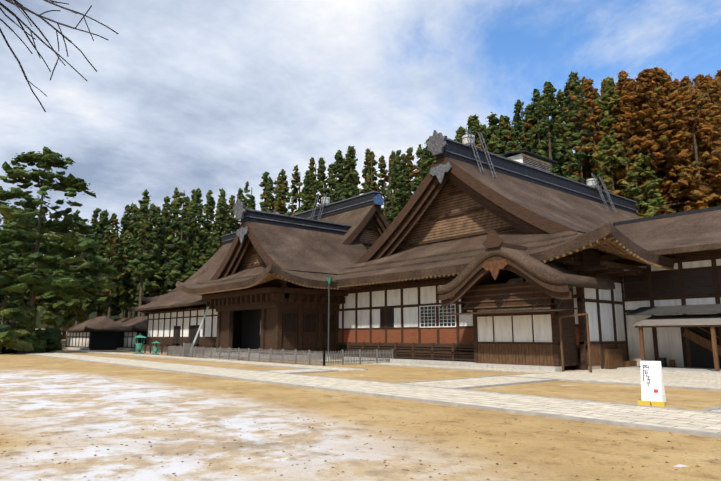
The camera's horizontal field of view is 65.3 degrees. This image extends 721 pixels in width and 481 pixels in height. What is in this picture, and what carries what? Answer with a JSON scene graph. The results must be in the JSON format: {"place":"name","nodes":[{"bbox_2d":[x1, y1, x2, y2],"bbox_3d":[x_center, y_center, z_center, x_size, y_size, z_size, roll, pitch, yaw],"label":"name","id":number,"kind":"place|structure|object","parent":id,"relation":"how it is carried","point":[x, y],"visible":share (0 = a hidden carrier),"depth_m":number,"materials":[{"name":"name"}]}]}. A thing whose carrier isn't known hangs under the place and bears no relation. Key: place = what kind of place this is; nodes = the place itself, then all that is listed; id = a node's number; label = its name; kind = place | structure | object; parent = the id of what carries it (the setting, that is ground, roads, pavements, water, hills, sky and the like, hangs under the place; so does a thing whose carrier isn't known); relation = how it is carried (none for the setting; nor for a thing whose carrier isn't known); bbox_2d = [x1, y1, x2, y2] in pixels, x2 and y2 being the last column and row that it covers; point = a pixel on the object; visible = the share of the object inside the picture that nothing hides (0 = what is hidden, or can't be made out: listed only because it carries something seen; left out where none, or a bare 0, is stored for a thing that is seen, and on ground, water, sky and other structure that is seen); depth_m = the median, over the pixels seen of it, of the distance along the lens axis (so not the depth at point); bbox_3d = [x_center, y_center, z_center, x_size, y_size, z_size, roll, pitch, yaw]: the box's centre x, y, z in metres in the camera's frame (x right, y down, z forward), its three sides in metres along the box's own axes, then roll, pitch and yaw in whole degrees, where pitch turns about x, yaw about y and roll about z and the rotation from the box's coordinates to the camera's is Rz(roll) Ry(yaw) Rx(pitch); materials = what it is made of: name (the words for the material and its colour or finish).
{"place":"outdoors","nodes":[
{"label":"outdoors","id":0,"kind":"place"},
{"bbox_2d":[0,0,118,111],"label":"tree branches","id":1,"kind":"object","parent":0,"point":[17,4],"visible":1,"depth_m":6.54,"materials":[{"name":"grey"}]},
{"bbox_2d":[62,331,91,349],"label":"hall wall","id":2,"kind":"structure","parent":0,"point":[78,340],"depth_m":89.96,"materials":[{"name":"white paint"}]},
{"bbox_2d":[4,303,150,328],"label":"forest hill","id":3,"kind":"structure","parent":0,"point":[38,322],"depth_m":185.80,"materials":[{"name":"green plant"}]},
{"bbox_2d":[116,331,138,349],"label":"hall wall","id":4,"kind":"structure","parent":0,"point":[128,341],"depth_m":86.48,"materials":[{"name":"white paint"}]},
{"bbox_2d":[138,331,146,343],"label":"building wall","id":5,"kind":"structure","parent":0,"point":[143,333],"depth_m":84.99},
{"bbox_2d":[134,307,217,355],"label":"hall wall","id":6,"kind":"structure","parent":0,"point":[178,328],"depth_m":67.18,"materials":[{"name":"white paint"}]},
{"bbox_2d":[186,303,206,308],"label":"front wall","id":7,"kind":"structure","parent":0,"point":[196,306],"depth_m":77.53,"materials":[{"name":"brown wood"}]},
{"bbox_2d":[197,274,257,283],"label":"roof eaves","id":8,"kind":"object","parent":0,"point":[228,279],"visible":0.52,"depth_m":53.24,"materials":[{"name":"brown wood"}]},
{"bbox_2d":[180,273,294,295],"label":"roof eaves","id":9,"kind":"object","parent":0,"point":[268,275],"visible":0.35,"depth_m":47.71,"materials":[{"name":"brown wood"}]},
{"bbox_2d":[210,221,290,293],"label":"gable","id":10,"kind":"structure","parent":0,"point":[256,255],"depth_m":55.32,"materials":[{"name":"brown wood"}]},
{"bbox_2d":[202,280,347,359],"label":"ogenkan walls","id":11,"kind":"structure","parent":0,"point":[276,315],"depth_m":51.16,"materials":[{"name":"brown wood"}]},
{"bbox_2d":[220,221,366,277],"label":"roof","id":12,"kind":"structure","parent":11,"relation":"on","point":[296,249],"depth_m":55.04,"materials":[{"name":"brown wood"}]},
{"bbox_2d":[172,204,385,291],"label":"wing roof","id":13,"kind":"structure","parent":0,"point":[210,267],"depth_m":70.68,"materials":[{"name":"brown wood"}]},
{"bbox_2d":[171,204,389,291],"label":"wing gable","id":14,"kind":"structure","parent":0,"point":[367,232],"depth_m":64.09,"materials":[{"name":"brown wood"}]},
{"bbox_2d":[256,273,348,290],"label":"roof eaves","id":15,"kind":"object","parent":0,"point":[277,276],"visible":0.21,"depth_m":46.89,"materials":[{"name":"brown wood"}]},
{"bbox_2d":[0,331,720,480],"bbox_3d":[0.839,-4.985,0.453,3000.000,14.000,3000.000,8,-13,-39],"label":"ground","id":16,"kind":"structure","parent":0,"point":[76,401],"depth_m":11.98,"materials":[{"name":"beige sand"}]},
{"bbox_2d":[60,316,137,331],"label":"hall roof","id":17,"kind":"structure","parent":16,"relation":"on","point":[103,323],"depth_m":89.11,"materials":[{"name":"brown wood"}]},
{"bbox_2d":[90,331,123,349],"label":"doorway","id":18,"kind":"structure","parent":16,"relation":"on","point":[107,340],"depth_m":87.26,"materials":[{"name":"black"}]},
{"bbox_2d":[114,317,134,323],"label":"hall roof","id":19,"kind":"structure","parent":16,"relation":"on","point":[120,320],"depth_m":111.05,"materials":[{"name":"brown wood"}]},
{"bbox_2d":[120,316,147,330],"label":"hall roof","id":20,"kind":"structure","parent":16,"relation":"on","point":[139,323],"depth_m":88.56,"materials":[{"name":"brown wood"}]},
{"bbox_2d":[133,335,146,353],"bbox_3d":[-25.579,11.954,65.133,1.268,2.403,1.268,8,-13,-39],"label":"bronze lantern","id":21,"kind":"object","parent":16,"relation":"on","point":[139,346],"visible":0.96,"depth_m":64.81,"materials":[{"name":"green metal"}]},
{"bbox_2d":[152,341,159,354],"bbox_3d":[-22.520,11.787,61.939,0.874,1.656,0.874,8,-13,-39],"label":"bronze lantern","id":22,"kind":"object","parent":16,"relation":"on","point":[155,348],"visible":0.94,"depth_m":61.71,"materials":[{"name":"green metal"}]},
{"bbox_2d":[188,307,208,356],"bbox_3d":[-16.628,9.010,58.292,2.182,5.943,0.700,2,-10,-11],"label":"leaning pole","id":23,"kind":"object","parent":16,"relation":"on","point":[195,338],"visible":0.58,"depth_m":58.15,"materials":[{"name":"grey"}]},
{"bbox_2d":[142,279,274,303],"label":"wing roof","id":24,"kind":"structure","parent":16,"relation":"on","point":[147,300],"depth_m":84.52,"materials":[{"name":"brown wood"}]},
{"bbox_2d":[221,191,381,244],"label":"roof ridge","id":25,"kind":"structure","parent":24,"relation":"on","point":[353,203],"depth_m":68.70,"materials":[{"name":"grey metal"}]},
{"bbox_2d":[373,194,383,205],"bbox_3d":[2.032,-4.659,63.641,1.500,1.250,0.250,8,-13,-39],"label":"ridge end ornament","id":26,"kind":"object","parent":25,"relation":"attached to","point":[378,199],"visible":1,"depth_m":63.51,"materials":[{"name":"blue metal"}]},
{"bbox_2d":[310,193,329,219],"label":"ladder","id":27,"kind":"object","parent":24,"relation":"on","point":[325,200],"visible":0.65,"depth_m":70.97,"materials":[{"name":"white wood"}]},
{"bbox_2d":[232,310,242,351],"bbox_3d":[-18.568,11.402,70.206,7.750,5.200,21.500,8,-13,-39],"label":"doorway","id":28,"kind":"structure","parent":16,"relation":"on","point":[237,329],"depth_m":60.76,"materials":[{"name":"black"}]},
{"bbox_2d":[127,280,213,311],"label":"hall roof","id":29,"kind":"structure","parent":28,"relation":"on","point":[179,300],"depth_m":70.65,"materials":[{"name":"brown plant"}]},
{"bbox_2d":[175,263,362,295],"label":"porch roof","id":30,"kind":"structure","parent":16,"relation":"on","point":[308,279],"depth_m":49.73,"materials":[{"name":"brown wood"}]},
{"bbox_2d":[233,199,351,234],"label":"roof ridge","id":31,"kind":"structure","parent":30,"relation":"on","point":[242,212],"depth_m":57.19,"materials":[{"name":"grey metal"}]},
{"bbox_2d":[325,278,332,359],"bbox_3d":[-2.710,6.697,48.023,0.657,7.000,0.657,8,-13,-39],"label":"pole","id":32,"kind":"object","parent":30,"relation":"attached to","point":[329,280],"visible":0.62,"depth_m":48.16,"materials":[{"name":"green"}]},
{"bbox_2d":[167,342,392,365],"bbox_3d":[-9.252,10.277,52.436,6.750,1.430,28.700,8,-13,-39],"label":"picket fence","id":33,"kind":"object","parent":16,"relation":"on","point":[270,355],"visible":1,"depth_m":44.26,"materials":[{"name":"grey wood"}]},
{"bbox_2d":[0,417,720,480],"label":"ground debris","id":34,"kind":"object","parent":16,"relation":"on","point":[357,449],"visible":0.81,"depth_m":10.12,"materials":[{"name":"brown"}]},
{"bbox_2d":[0,67,720,353],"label":"forest","id":35,"kind":"object","parent":16,"relation":"on","point":[81,290],"depth_m":85.93,"materials":[{"name":"green plant"}]},
{"bbox_2d":[344,342,475,366],"bbox_3d":[3.970,8.706,43.633,2.700,1.560,14.100,8,-13,-39],"label":"hall veranda","id":36,"kind":"object","parent":16,"relation":"on","point":[453,357],"visible":0.65,"depth_m":41.61,"materials":[{"name":"brown wood"}]},
{"bbox_2d":[637,361,665,406],"bbox_3d":[8.815,4.301,17.030,0.720,1.280,0.760,-7,-12,37],"label":"visitor sign","id":37,"kind":"object","parent":16,"relation":"on","point":[652,388],"visible":1,"depth_m":16.96,"materials":[{"name":"white wood"}]},
{"bbox_2d":[617,304,720,373],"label":"wing porch","id":38,"kind":"object","parent":16,"relation":"on","point":[701,333],"visible":0.96,"depth_m":33.84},
{"bbox_2d":[0,0,720,256],"label":"sky","id":39,"kind":"structure","parent":0,"point":[188,95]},
{"bbox_2d":[15,350,720,437],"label":"paving","id":40,"kind":"structure","parent":0,"point":[459,393],"depth_m":22.99,"materials":[{"name":"stone"}]},
{"bbox_2d":[340,344,580,369],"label":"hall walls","id":41,"kind":"structure","parent":0,"point":[343,347],"depth_m":43.77,"materials":[{"name":"brown wood"}]},
{"bbox_2d":[336,249,587,348],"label":"building wall","id":42,"kind":"structure","parent":0,"point":[409,311],"depth_m":45.95,"materials":[{"name":"white paint"}]},
{"bbox_2d":[315,222,674,287],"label":"hall roof","id":43,"kind":"structure","parent":42,"relation":"on","point":[607,230],"depth_m":41.90,"materials":[{"name":"brown wood"}]},
{"bbox_2d":[315,237,631,289],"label":"roof eaves","id":44,"kind":"object","parent":43,"relation":"attached to","point":[564,255],"visible":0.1,"depth_m":33.74,"materials":[{"name":"brown wood"}]},
{"bbox_2d":[462,128,496,178],"bbox_3d":[10.143,-7.581,49.765,2.210,4.566,2.883,8,-13,-39],"label":"ladder","id":45,"kind":"object","parent":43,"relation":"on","point":[468,139],"visible":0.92,"depth_m":49.69,"materials":[{"name":"white wood"}]},
{"bbox_2d":[590,210,720,260],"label":"wing roof","id":46,"kind":"structure","parent":43,"relation":"attached to","point":[688,233],"depth_m":36.84,"materials":[{"name":"brown wood"}]},
{"bbox_2d":[613,206,720,225],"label":"roof ridge","id":47,"kind":"structure","parent":46,"relation":"on","point":[669,215],"depth_m":40.46,"materials":[{"name":"black metal"}]},
{"bbox_2d":[338,233,586,274],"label":"roof eaves","id":48,"kind":"object","parent":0,"point":[549,244],"visible":0.62,"depth_m":42.66,"materials":[{"name":"brown wood"}]},
{"bbox_2d":[355,156,578,263],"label":"gable","id":49,"kind":"structure","parent":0,"point":[462,204],"depth_m":48.22,"materials":[{"name":"brown wood"}]},
{"bbox_2d":[370,157,640,259],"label":"hall roof","id":50,"kind":"structure","parent":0,"point":[580,214],"depth_m":49.70,"materials":[{"name":"brown wood"}]},
{"bbox_2d":[500,150,557,171],"bbox_3d":[17.335,-6.316,58.844,6.000,4.900,4.000,8,-13,-39],"label":"roof vent","id":51,"kind":"object","parent":50,"relation":"on","point":[532,159],"visible":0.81,"depth_m":57.61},
{"bbox_2d":[586,173,616,212],"bbox_3d":[26.915,-5.208,63.646,2.210,4.566,2.883,8,-13,-39],"label":"ladder","id":52,"kind":"object","parent":50,"relation":"on","point":[592,182],"visible":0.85,"depth_m":63.56,"materials":[{"name":"white wood"}]},
{"bbox_2d":[445,281,591,372],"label":"kogenkan walls","id":53,"kind":"structure","parent":0,"point":[526,325],"depth_m":34.96,"materials":[{"name":"brown wood"}]},
{"bbox_2d":[437,247,614,293],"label":"porch roof","id":54,"kind":"structure","parent":53,"relation":"on","point":[551,273],"depth_m":33.97,"materials":[{"name":"brown wood"}]},
{"bbox_2d":[438,229,571,305],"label":"curved gable trim","id":55,"kind":"structure","parent":54,"relation":"attached to","point":[493,265],"depth_m":34.72,"materials":[{"name":"brown wood"}]},
{"bbox_2d":[426,130,636,213],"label":"roof ridge","id":56,"kind":"structure","parent":0,"point":[440,145],"depth_m":54.42,"materials":[{"name":"black metal"}]},
{"bbox_2d":[567,249,647,369],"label":"hall wall","id":57,"kind":"structure","parent":0,"point":[604,310],"depth_m":35.97,"materials":[{"name":"brown wood"}]},
{"bbox_2d":[560,237,673,269],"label":"rafters","id":58,"kind":"object","parent":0,"point":[634,257],"visible":0.65,"depth_m":33.05,"materials":[{"name":"brown wood"}]},
{"bbox_2d":[619,249,720,366],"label":"front wall","id":59,"kind":"structure","parent":0,"point":[693,278],"depth_m":35.97,"materials":[{"name":"brown wood"}]}
]}

